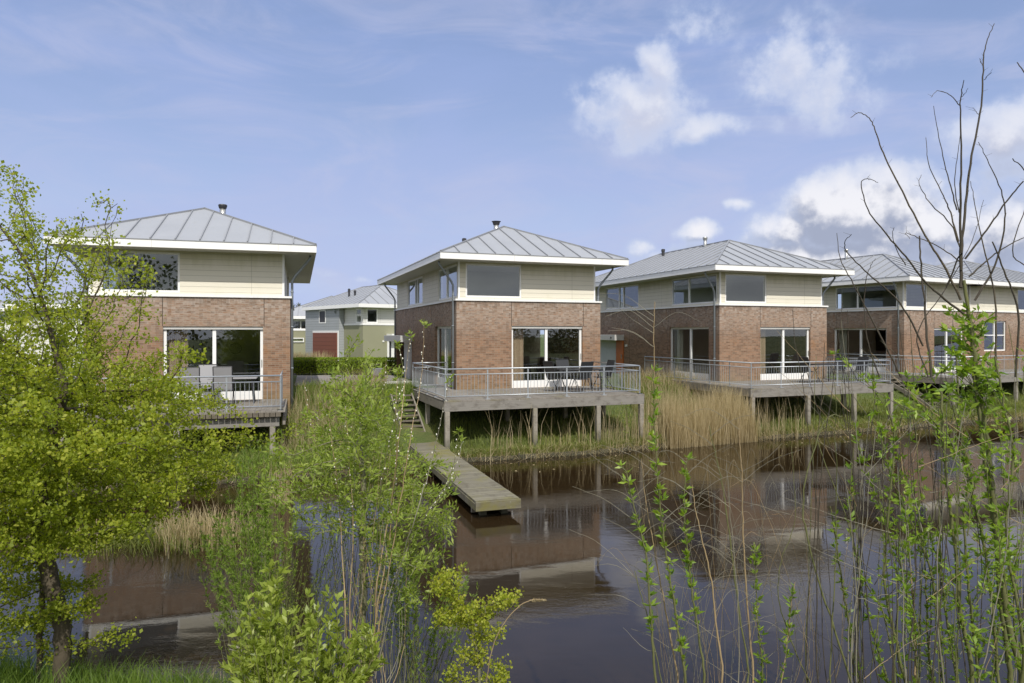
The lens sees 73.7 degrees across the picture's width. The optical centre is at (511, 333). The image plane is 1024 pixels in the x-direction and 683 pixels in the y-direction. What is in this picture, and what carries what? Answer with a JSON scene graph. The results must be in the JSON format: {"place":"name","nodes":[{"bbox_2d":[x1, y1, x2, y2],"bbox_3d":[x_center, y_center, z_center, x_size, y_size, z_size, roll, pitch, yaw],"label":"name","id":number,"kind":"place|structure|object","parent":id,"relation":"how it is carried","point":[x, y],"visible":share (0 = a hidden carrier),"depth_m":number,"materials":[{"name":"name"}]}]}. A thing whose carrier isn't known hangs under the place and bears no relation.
{"place":"outdoors","nodes":[
{"label":"outdoors","id":0,"kind":"place"},
{"bbox_2d":[0,373,407,382],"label":"road","id":1,"kind":"structure","parent":0,"point":[300,378],"depth_m":31.58,"materials":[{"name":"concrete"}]},
{"bbox_2d":[0,419,1023,682],"bbox_3d":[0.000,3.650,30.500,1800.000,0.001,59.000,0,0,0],"label":"water","id":2,"kind":"structure","parent":0,"point":[582,621],"depth_m":10.51,"materials":[{"name":"liquid"}]},
{"bbox_2d":[5,502,170,550],"bbox_3d":[-9.223,3.316,11.996,6.426,0.869,2.021,0,0,0],"label":"reed clump","id":3,"kind":"object","parent":2,"relation":"in","point":[97,534],"visible":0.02,"depth_m":12.03,"materials":[{"name":"plant"}]},
{"bbox_2d":[101,496,274,558],"bbox_3d":[-5.386,3.362,11.833,2.376,0.775,1.991,0,0,0],"label":"reed clump","id":4,"kind":"object","parent":2,"relation":"in","point":[193,525],"visible":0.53,"depth_m":11.73,"materials":[{"name":"plant"}]},
{"bbox_2d":[61,511,325,561],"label":"water grass","id":5,"kind":"structure","parent":2,"relation":"in","point":[139,544],"depth_m":11.67,"materials":[{"name":"plant"}]},
{"bbox_2d":[268,459,294,506],"bbox_3d":[-4.995,3.150,14.550,0.729,1.200,0.562,0,0,-43],"label":"reed clump","id":6,"kind":"object","parent":2,"relation":"in","point":[285,495],"visible":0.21,"depth_m":14.58,"materials":[{"name":"plant"}]},
{"bbox_2d":[132,430,914,508],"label":"floating leaves","id":7,"kind":"object","parent":2,"relation":"on","point":[627,455],"visible":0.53,"depth_m":20.39,"materials":[{"name":"plant"}]},
{"bbox_2d":[0,334,1023,682],"bbox_3d":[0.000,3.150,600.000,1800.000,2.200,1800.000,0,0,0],"label":"ground","id":8,"kind":"structure","parent":0,"point":[422,436],"depth_m":23.58,"materials":[{"name":"green plant"}]},
{"bbox_2d":[0,292,79,355],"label":"rendered house","id":9,"kind":"structure","parent":8,"relation":"on","point":[2,308],"depth_m":60.62,"materials":[{"name":"white paint"}]},
{"bbox_2d":[5,294,82,366],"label":"rendered house","id":10,"kind":"structure","parent":8,"relation":"on","point":[47,340],"depth_m":41.93,"materials":[{"name":"white paint"}]},
{"bbox_2d":[2,399,286,462],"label":"timber deck","id":11,"kind":"structure","parent":8,"relation":"on","point":[268,416],"depth_m":17.83,"materials":[{"name":"grey wood"}]},
{"bbox_2d":[0,370,284,411],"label":"metal railing","id":12,"kind":"object","parent":11,"relation":"on","point":[281,388],"visible":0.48,"depth_m":17.73,"materials":[{"name":"grey metal"}]},
{"bbox_2d":[179,367,200,407],"bbox_3d":[-8.829,1.462,18.708,0.550,1.110,0.659,0,0,-24],"label":"garden chair","id":13,"kind":"object","parent":11,"relation":"on","point":[193,371],"visible":0.35,"depth_m":18.49,"materials":[{"name":"metal"}]},
{"bbox_2d":[198,364,217,396],"bbox_3d":[-8.842,1.462,19.873,0.550,1.110,0.659,0,0,-26],"label":"garden chair","id":14,"kind":"object","parent":11,"relation":"on","point":[205,369],"visible":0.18,"depth_m":20.06,"materials":[{"name":"plastic"}]},
{"bbox_2d":[212,366,234,405],"bbox_3d":[-8.083,1.462,19.149,0.550,1.110,0.659,0,0,-17],"label":"garden chair","id":15,"kind":"object","parent":11,"relation":"on","point":[222,370],"visible":0.73,"depth_m":18.92,"materials":[{"name":"metal"}]},
{"bbox_2d":[208,377,257,402],"bbox_3d":[-8.073,1.643,19.790,1.300,0.737,0.700,0,0,-17],"label":"garden table","id":16,"kind":"object","parent":11,"relation":"on","point":[253,389],"visible":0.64,"depth_m":19.68,"materials":[{"name":"metal"}]},
{"bbox_2d":[248,362,259,389],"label":"garden chair","id":17,"kind":"object","parent":11,"relation":"on","point":[253,368],"visible":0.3,"depth_m":22.99,"materials":[{"name":"black plastic"}]},
{"bbox_2d":[0,160,306,682],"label":"hawthorn tree","id":18,"kind":"object","parent":8,"relation":"on","point":[33,483],"visible":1,"depth_m":6.17,"materials":[{"name":"green plant"}]},
{"bbox_2d":[43,204,316,416],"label":"brick house","id":19,"kind":"structure","parent":8,"relation":"on","point":[223,279],"depth_m":20.78,"materials":[{"name":"beige brick"}]},
{"bbox_2d":[104,255,118,289],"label":"window","id":20,"kind":"structure","parent":19,"relation":"in","point":[106,257],"depth_m":21.88,"materials":[{"name":"grey glass"}]},
{"bbox_2d":[101,250,179,292],"bbox_3d":[-10.920,-1.815,20.112,2.090,1.190,0.070,0,0,-17],"label":"window","id":21,"kind":"structure","parent":19,"relation":"in","point":[138,252],"depth_m":20.17,"materials":[{"name":"white paint"}]},
{"bbox_2d":[163,326,262,401],"bbox_3d":[-9.004,0.910,20.657,2.780,2.240,0.130,0,0,-17],"label":"sliding door","id":22,"kind":"structure","parent":19,"relation":"in","point":[239,394],"depth_m":20.72,"materials":[{"name":"white paint"}]},
{"bbox_2d":[0,640,383,682],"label":"grass","id":23,"kind":"structure","parent":8,"relation":"on","point":[12,671],"depth_m":6.43,"materials":[{"name":"green plant"}]},
{"bbox_2d":[189,664,232,682],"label":"dead grass","id":24,"kind":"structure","parent":8,"relation":"on","point":[211,675],"depth_m":6.72,"materials":[{"name":"plant"}]},
{"bbox_2d":[187,428,304,682],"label":"willow shrub","id":25,"kind":"object","parent":8,"relation":"on","point":[216,573],"visible":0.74,"depth_m":6.79,"materials":[{"name":"green plant"}]},
{"bbox_2d":[204,494,357,681],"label":"willow shrub","id":26,"kind":"object","parent":8,"relation":"on","point":[288,603],"visible":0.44,"depth_m":6.28,"materials":[{"name":"green plant"}]},
{"bbox_2d":[218,559,390,682],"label":"broad leaved shrub","id":27,"kind":"object","parent":8,"relation":"on","point":[269,646],"visible":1,"depth_m":4.51,"materials":[{"name":"green plant"}]},
{"bbox_2d":[227,644,305,682],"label":"dead branch","id":28,"kind":"object","parent":27,"relation":"on","point":[297,676],"visible":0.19,"depth_m":4.70,"materials":[{"name":"brown wood"}]},
{"bbox_2d":[293,296,332,355],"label":"rendered house","id":29,"kind":"structure","parent":8,"relation":"on","point":[299,329],"depth_m":61.98,"materials":[{"name":"white"}]},
{"bbox_2d":[293,350,333,373],"bbox_3d":[-13.962,1.544,37.753,7.448,1.212,4.923,0,0,0],"label":"reed bed","id":30,"kind":"object","parent":8,"relation":"on","point":[305,355],"visible":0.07,"depth_m":37.91,"materials":[{"name":"plant"}]},
{"bbox_2d":[219,377,421,475],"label":"tall grass","id":31,"kind":"structure","parent":8,"relation":"on","point":[407,385],"depth_m":20.20,"materials":[{"name":"green plant"}]},
{"bbox_2d":[261,367,391,461],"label":"dry grass","id":32,"kind":"structure","parent":8,"relation":"on","point":[296,421],"depth_m":20.72,"materials":[{"name":"plant"}]},
{"bbox_2d":[303,365,389,677],"bbox_3d":[-1.595,2.259,6.713,0.914,3.999,1.024,0,0,0],"label":"goat willow shrub","id":33,"kind":"object","parent":8,"relation":"on","point":[342,639],"visible":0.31,"depth_m":6.61,"materials":[{"name":"green plant"}]},
{"bbox_2d":[293,356,403,374],"bbox_3d":[-8.404,1.657,34.855,6.130,0.992,1.132,0,0,-1],"label":"clipped hedge","id":34,"kind":"object","parent":8,"relation":"on","point":[302,365],"visible":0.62,"depth_m":34.46,"materials":[{"name":"green plant"}]},
{"bbox_2d":[302,285,396,360],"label":"rendered house","id":35,"kind":"structure","parent":8,"relation":"on","point":[365,312],"depth_m":52.12,"materials":[{"name":"green"}]},
{"bbox_2d":[319,310,325,322],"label":"window","id":36,"kind":"structure","parent":35,"relation":"in","point":[319,310],"depth_m":54.28,"materials":[{"name":"white paint"}]},
{"bbox_2d":[313,333,336,360],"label":"garage door","id":37,"kind":"structure","parent":35,"relation":"in","point":[322,342],"depth_m":53.64,"materials":[{"name":"red metal"}]},
{"bbox_2d":[367,308,377,322],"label":"window","id":38,"kind":"structure","parent":35,"relation":"in","point":[367,308],"depth_m":50.64,"materials":[{"name":"white paint"}]},
{"bbox_2d":[295,381,416,385],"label":"kerb","id":39,"kind":"structure","parent":8,"relation":"on","point":[347,383],"depth_m":27.73,"materials":[{"name":"grey concrete"}]},
{"bbox_2d":[252,333,461,666],"bbox_3d":[-1.274,1.750,6.006,1.746,3.553,2.146,0,0,0],"label":"willow tree","id":40,"kind":"object","parent":8,"relation":"on","point":[366,420],"visible":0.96,"depth_m":5.77,"materials":[{"name":"green plant"}]},
{"bbox_2d":[339,417,394,448],"bbox_3d":[-3.981,2.880,18.775,1.570,1.162,0.999,0,0,28],"label":"sapling","id":41,"kind":"object","parent":8,"relation":"on","point":[373,432],"visible":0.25,"depth_m":18.84,"materials":[{"name":"green plant"}]},
{"bbox_2d":[371,368,383,377],"bbox_3d":[-6.371,1.900,32.188,0.676,0.500,0.676,0,0,0],"label":"flower tub","id":42,"kind":"object","parent":8,"relation":"on","point":[377,373],"visible":0.25,"depth_m":31.91,"materials":[{"name":"metal"}]},
{"bbox_2d":[322,318,466,682],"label":"goat willow shrub","id":43,"kind":"object","parent":8,"relation":"on","point":[375,604],"visible":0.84,"depth_m":5.47,"materials":[{"name":"green plant"}]},
{"bbox_2d":[390,393,425,431],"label":"wooden steps","id":44,"kind":"structure","parent":8,"relation":"on","point":[412,399],"depth_m":22.32,"materials":[{"name":"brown wood"}]},
{"bbox_2d":[372,505,479,682],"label":"willow shrub","id":45,"kind":"object","parent":8,"relation":"on","point":[403,613],"visible":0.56,"depth_m":6.00,"materials":[{"name":"green plant"}]},
{"bbox_2d":[408,441,520,514],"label":"jetty","id":46,"kind":"object","parent":8,"relation":"on","point":[479,492],"visible":0.73,"depth_m":15.01,"materials":[{"name":"grey wood"}]},
{"bbox_2d":[424,562,523,682],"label":"hawthorn bush","id":47,"kind":"object","parent":8,"relation":"on","point":[464,612],"visible":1,"depth_m":5.27,"materials":[{"name":"green plant"}]},
{"bbox_2d":[377,221,628,389],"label":"brick house","id":48,"kind":"structure","parent":8,"relation":"on","point":[497,296],"depth_m":25.31,"materials":[{"name":"beige brick"}]},
{"bbox_2d":[408,276,422,305],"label":"window","id":49,"kind":"structure","parent":48,"relation":"in","point":[415,286],"depth_m":30.76,"materials":[{"name":"white paint"}]},
{"bbox_2d":[437,326,450,385],"bbox_3d":[-2.480,0.850,25.676,0.080,2.240,2.500,0,0,-20],"label":"sliding door","id":50,"kind":"structure","parent":48,"relation":"in","point":[440,327],"depth_m":26.77,"materials":[{"name":"white paint"}]},
{"bbox_2d":[439,264,456,299],"bbox_3d":[-2.371,-1.875,25.434,0.080,1.190,2.730,0,0,-20],"label":"window","id":51,"kind":"structure","parent":48,"relation":"in","point":[447,269],"depth_m":25.53,"materials":[{"name":"white paint"}]},
{"bbox_2d":[466,263,520,297],"bbox_3d":[-0.662,-1.875,24.428,2.100,1.190,0.070,0,0,-20],"label":"window","id":52,"kind":"structure","parent":48,"relation":"in","point":[519,266],"depth_m":24.47,"materials":[{"name":"white paint"}]},
{"bbox_2d":[512,326,581,387],"bbox_3d":[1.277,0.850,25.081,2.810,2.240,0.130,0,0,-20],"label":"sliding door","id":53,"kind":"structure","parent":48,"relation":"in","point":[532,383],"depth_m":25.06,"materials":[{"name":"white paint"}]},
{"bbox_2d":[0,410,1023,485],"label":"shore grass","id":54,"kind":"structure","parent":8,"relation":"on","point":[604,447],"depth_m":20.73,"materials":[{"name":"green plant"}]},
{"bbox_2d":[486,598,545,682],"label":"reed stalk","id":55,"kind":"object","parent":8,"relation":"on","point":[538,600],"visible":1,"depth_m":5.00,"materials":[{"name":"plant"}]},
{"bbox_2d":[410,386,643,448],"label":"timber deck","id":56,"kind":"structure","parent":8,"relation":"on","point":[597,400],"depth_m":21.45,"materials":[{"name":"grey wood"}]},
{"bbox_2d":[411,361,642,400],"bbox_3d":[0.308,1.495,23.222,6.620,0.932,4.760,0,0,-20],"label":"metal railing","id":57,"kind":"object","parent":56,"relation":"on","point":[443,385],"visible":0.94,"depth_m":21.41,"materials":[{"name":"grey metal"}]},
{"bbox_2d":[523,363,539,379],"bbox_3d":[0.277,1.583,27.372,1.500,0.737,0.900,0,0,-20],"label":"garden table","id":58,"kind":"object","parent":56,"relation":"on","point":[529,364],"visible":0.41,"depth_m":27.58,"materials":[{"name":"black plastic"}]},
{"bbox_2d":[543,361,565,391],"bbox_3d":[1.453,1.442,23.099,0.659,1.030,0.550,0,0,-37],"label":"garden chair","id":59,"kind":"object","parent":56,"relation":"on","point":[552,376],"visible":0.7,"depth_m":22.95,"materials":[{"name":"black plastic"}]},
{"bbox_2d":[556,359,576,389],"bbox_3d":[1.923,1.442,24.149,0.550,1.030,0.659,0,0,-26],"label":"garden chair","id":60,"kind":"object","parent":56,"relation":"on","point":[562,362],"visible":0.49,"depth_m":24.35,"materials":[{"name":"black plastic"}]},
{"bbox_2d":[555,368,602,391],"bbox_3d":[2.299,1.583,23.425,1.500,0.737,0.900,0,0,-20],"label":"garden table","id":61,"kind":"object","parent":56,"relation":"on","point":[570,369],"visible":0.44,"depth_m":23.27,"materials":[{"name":"black plastic"}]},
{"bbox_2d":[570,362,593,391],"bbox_3d":[2.317,1.442,22.679,0.550,1.030,0.659,0,0,-31],"label":"garden chair","id":62,"kind":"object","parent":56,"relation":"on","point":[587,375],"visible":0.7,"depth_m":22.51,"materials":[{"name":"black plastic"}]},
{"bbox_2d":[592,360,614,389],"bbox_3d":[3.182,1.442,23.800,0.659,1.030,0.550,0,0,-20],"label":"garden chair","id":63,"kind":"object","parent":56,"relation":"on","point":[610,362],"visible":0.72,"depth_m":23.79,"materials":[{"name":"black plastic"}]},
{"bbox_2d":[59,416,1021,490],"bbox_3d":[13.701,3.735,25.579,57.266,0.529,1.299,0,0,-22],"label":"timber bank edging","id":64,"kind":"object","parent":8,"relation":"on","point":[521,456],"visible":0.16,"depth_m":20.35,"materials":[{"name":"brown wood"}]},
{"bbox_2d":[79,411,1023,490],"bbox_3d":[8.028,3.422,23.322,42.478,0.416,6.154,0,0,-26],"label":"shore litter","id":65,"kind":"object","parent":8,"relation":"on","point":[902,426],"visible":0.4,"depth_m":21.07,"materials":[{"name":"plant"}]},
{"bbox_2d":[484,402,669,464],"bbox_3d":[2.402,2.877,20.840,6.871,1.846,2.271,0,0,-18],"label":"reed fringe","id":66,"kind":"object","parent":8,"relation":"on","point":[511,439],"visible":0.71,"depth_m":20.73,"materials":[{"name":"plant"}]},
{"bbox_2d":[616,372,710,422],"bbox_3d":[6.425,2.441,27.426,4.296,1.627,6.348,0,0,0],"label":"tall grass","id":67,"kind":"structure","parent":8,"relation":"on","point":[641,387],"depth_m":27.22,"materials":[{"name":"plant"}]},
{"bbox_2d":[617,364,724,422],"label":"dry grass","id":68,"kind":"structure","parent":8,"relation":"on","point":[664,380],"depth_m":27.57,"materials":[{"name":"plant"}]},
{"bbox_2d":[546,375,840,452],"bbox_3d":[6.017,2.798,24.092,12.250,3.092,4.639,0,0,-27],"label":"reed bed","id":69,"kind":"object","parent":8,"relation":"on","point":[699,422],"visible":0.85,"depth_m":22.70,"materials":[{"name":"plant"}]},
{"bbox_2d":[569,293,845,682],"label":"willow wand shrub","id":70,"kind":"object","parent":8,"relation":"on","point":[686,552],"visible":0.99,"depth_m":4.50,"materials":[{"name":"green plant"}]},
{"bbox_2d":[595,237,854,397],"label":"brick house","id":71,"kind":"structure","parent":8,"relation":"on","point":[740,301],"depth_m":30.23,"materials":[{"name":"beige brick"}]},
{"bbox_2d":[616,340,623,372],"bbox_3d":[5.607,1.256,35.647,0.098,1.788,0.720,0,0,-20],"label":"entrance door","id":72,"kind":"structure","parent":71,"relation":"in","point":[619,343],"depth_m":35.63,"materials":[{"name":"wood"}]},
{"bbox_2d":[606,284,637,309],"bbox_3d":[5.764,-1.875,35.792,0.080,1.190,3.510,0,0,-20],"label":"window","id":73,"kind":"structure","parent":71,"relation":"in","point":[620,287],"depth_m":35.96,"materials":[{"name":"white paint"}]},
{"bbox_2d":[671,327,708,379],"bbox_3d":[7.844,0.850,30.021,0.080,2.240,2.980,0,0,-20],"label":"sliding door","id":74,"kind":"structure","parent":71,"relation":"in","point":[691,328],"depth_m":29.95,"materials":[{"name":"white paint"}]},
{"bbox_2d":[672,274,716,304],"bbox_3d":[7.941,-1.875,29.819,0.080,1.190,3.330,0,0,-20],"label":"window","id":75,"kind":"structure","parent":71,"relation":"in","point":[689,278],"depth_m":30.08,"materials":[{"name":"white paint"}]},
{"bbox_2d":[725,273,765,302],"bbox_3d":[9.750,-1.875,28.529,2.100,1.190,0.070,0,0,-20],"label":"window","id":76,"kind":"structure","parent":71,"relation":"in","point":[725,273],"depth_m":28.54,"materials":[{"name":"white paint"}]},
{"bbox_2d":[760,327,809,379],"bbox_3d":[11.614,0.850,29.154,2.650,2.240,0.130,0,0,-20],"label":"sliding door","id":77,"kind":"structure","parent":71,"relation":"in","point":[794,375],"depth_m":29.16,"materials":[{"name":"white paint"}]},
{"bbox_2d":[599,444,895,682],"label":"dead whips","id":78,"kind":"object","parent":8,"relation":"on","point":[751,609],"visible":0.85,"depth_m":4.93,"materials":[{"name":"plant"}]},
{"bbox_2d":[656,376,893,424],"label":"timber deck","id":79,"kind":"structure","parent":8,"relation":"on","point":[767,390],"depth_m":25.79,"materials":[{"name":"grey wood"}]},
{"bbox_2d":[644,356,891,388],"bbox_3d":[10.358,1.495,28.787,6.720,0.932,7.360,0,0,-20],"label":"metal railing","id":80,"kind":"object","parent":79,"relation":"on","point":[809,366],"visible":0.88,"depth_m":25.95,"materials":[{"name":"grey metal"}]},
{"bbox_2d":[798,357,820,382],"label":"garden chair","id":81,"kind":"object","parent":79,"relation":"on","point":[806,369],"visible":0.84,"depth_m":27.01,"materials":[{"name":"black plastic"}]},
{"bbox_2d":[810,363,845,382],"bbox_3d":[12.464,1.583,27.329,1.500,0.737,0.900,0,0,-20],"label":"garden table","id":82,"kind":"object","parent":79,"relation":"on","point":[818,364],"visible":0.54,"depth_m":27.11,"materials":[{"name":"black plastic"}]},
{"bbox_2d":[830,355,847,380],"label":"garden chair","id":83,"kind":"object","parent":79,"relation":"on","point":[839,356],"visible":0.41,"depth_m":28.52,"materials":[{"name":"black plastic"}]},
{"bbox_2d":[846,356,868,382],"bbox_3d":[13.817,1.442,27.289,0.659,1.030,0.550,0,0,-20],"label":"garden chair","id":84,"kind":"object","parent":79,"relation":"on","point":[862,358],"visible":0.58,"depth_m":27.34,"materials":[{"name":"black plastic"}]},
{"bbox_2d":[726,23,1023,682],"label":"bare shrub","id":85,"kind":"object","parent":8,"relation":"on","point":[1000,537],"visible":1,"depth_m":4.58,"materials":[{"name":"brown plant"}]},
{"bbox_2d":[821,249,995,383],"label":"brick house","id":86,"kind":"structure","parent":8,"relation":"on","point":[895,276],"depth_m":35.31,"materials":[{"name":"beige brick"}]},
{"bbox_2d":[835,328,885,372],"bbox_3d":[18.134,0.850,35.529,0.080,2.240,3.030,0,0,-27],"label":"sliding door","id":87,"kind":"structure","parent":86,"relation":"in","point":[861,329],"depth_m":35.47,"materials":[{"name":"white paint"}]},
{"bbox_2d":[836,283,896,309],"bbox_3d":[18.274,-1.875,35.298,0.080,1.190,3.470,0,0,-27],"label":"window","id":88,"kind":"structure","parent":86,"relation":"in","point":[837,308],"depth_m":35.65,"materials":[{"name":"white paint"}]},
{"bbox_2d":[906,283,926,307],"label":"window","id":89,"kind":"structure","parent":86,"relation":"in","point":[906,283],"depth_m":34.08,"materials":[{"name":"white paint"}]},
{"bbox_2d":[934,328,961,371],"bbox_3d":[22.350,0.850,35.066,2.550,2.240,0.130,0,0,-27],"label":"sliding door","id":90,"kind":"structure","parent":86,"relation":"in","point":[934,328],"depth_m":35.02,"materials":[{"name":"white paint"}]},
{"bbox_2d":[882,377,939,407],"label":"wooden steps","id":91,"kind":"structure","parent":8,"relation":"on","point":[898,387],"depth_m":31.15,"materials":[{"name":"grey wood"}]},
{"bbox_2d":[827,369,1023,407],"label":"timber deck","id":92,"kind":"structure","parent":8,"relation":"on","point":[1010,377],"depth_m":31.90,"materials":[{"name":"grey wood"}]},
{"bbox_2d":[827,353,1023,377],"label":"metal railing","id":93,"kind":"object","parent":92,"relation":"on","point":[893,372],"visible":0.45,"depth_m":32.14,"materials":[{"name":"grey metal"}]},
{"bbox_2d":[838,261,1023,369],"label":"brick house","id":94,"kind":"structure","parent":8,"relation":"on","point":[1006,309],"depth_m":37.55,"materials":[{"name":"beige"}]},
{"bbox_2d":[984,321,1004,350],"bbox_3d":[26.112,0.140,37.029,2.100,1.620,0.080,0,0,-27],"label":"window","id":95,"kind":"structure","parent":94,"relation":"in","point":[993,324],"depth_m":37.04,"materials":[{"name":"white paint"}]},
{"bbox_2d":[0,0,1023,333],"label":"sky","id":96,"kind":"structure","parent":0,"point":[383,136],"materials":[{"name":"blue"}]}
]}

